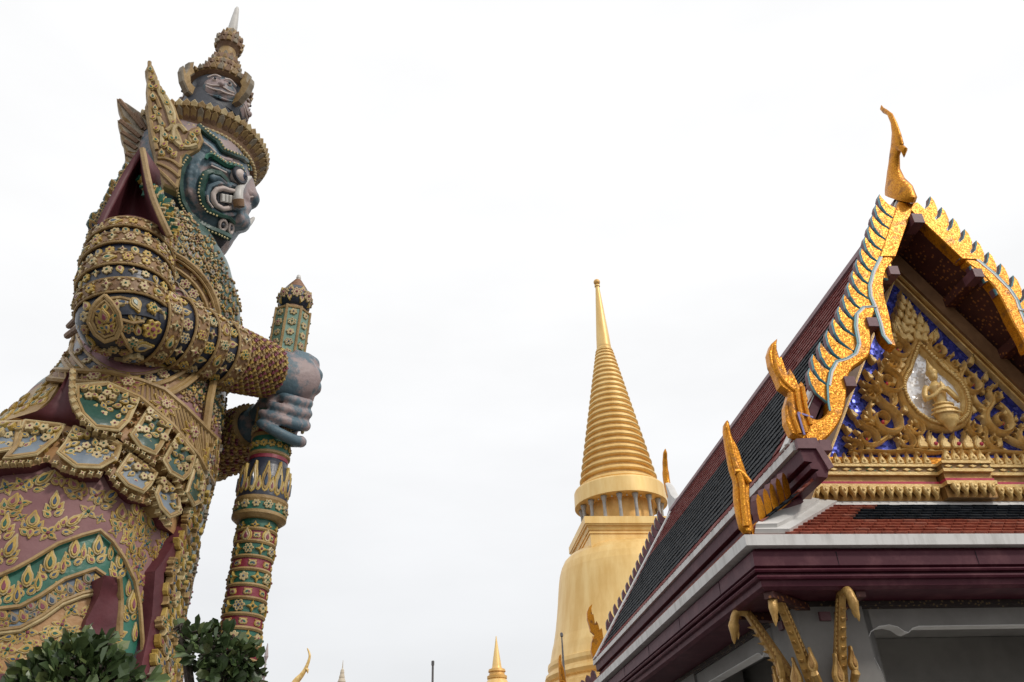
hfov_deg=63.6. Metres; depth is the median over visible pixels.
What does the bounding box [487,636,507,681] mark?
golden stupa
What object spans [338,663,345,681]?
tiered spire
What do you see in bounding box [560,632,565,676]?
ceremonial mast
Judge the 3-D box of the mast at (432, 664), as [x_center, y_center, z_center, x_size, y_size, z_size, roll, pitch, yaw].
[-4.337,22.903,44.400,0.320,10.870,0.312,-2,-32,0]
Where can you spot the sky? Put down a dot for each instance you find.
(450, 185)
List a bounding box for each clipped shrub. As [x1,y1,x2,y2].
[0,623,170,681]
[164,614,268,681]
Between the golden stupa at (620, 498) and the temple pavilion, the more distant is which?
the golden stupa at (620, 498)
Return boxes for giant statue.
[0,7,322,681]
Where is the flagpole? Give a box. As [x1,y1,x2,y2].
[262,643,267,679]
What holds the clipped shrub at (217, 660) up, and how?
on the ground
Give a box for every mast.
[431,661,433,681]
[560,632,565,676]
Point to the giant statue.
(128, 440)
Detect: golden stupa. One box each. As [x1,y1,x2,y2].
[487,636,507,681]
[545,279,667,681]
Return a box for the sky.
[0,0,1023,681]
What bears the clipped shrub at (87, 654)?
on the ground
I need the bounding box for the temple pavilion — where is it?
[558,105,1023,681]
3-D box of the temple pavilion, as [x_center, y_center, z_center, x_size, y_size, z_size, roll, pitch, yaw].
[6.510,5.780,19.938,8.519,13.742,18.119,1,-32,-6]
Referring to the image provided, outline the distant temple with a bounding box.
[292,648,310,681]

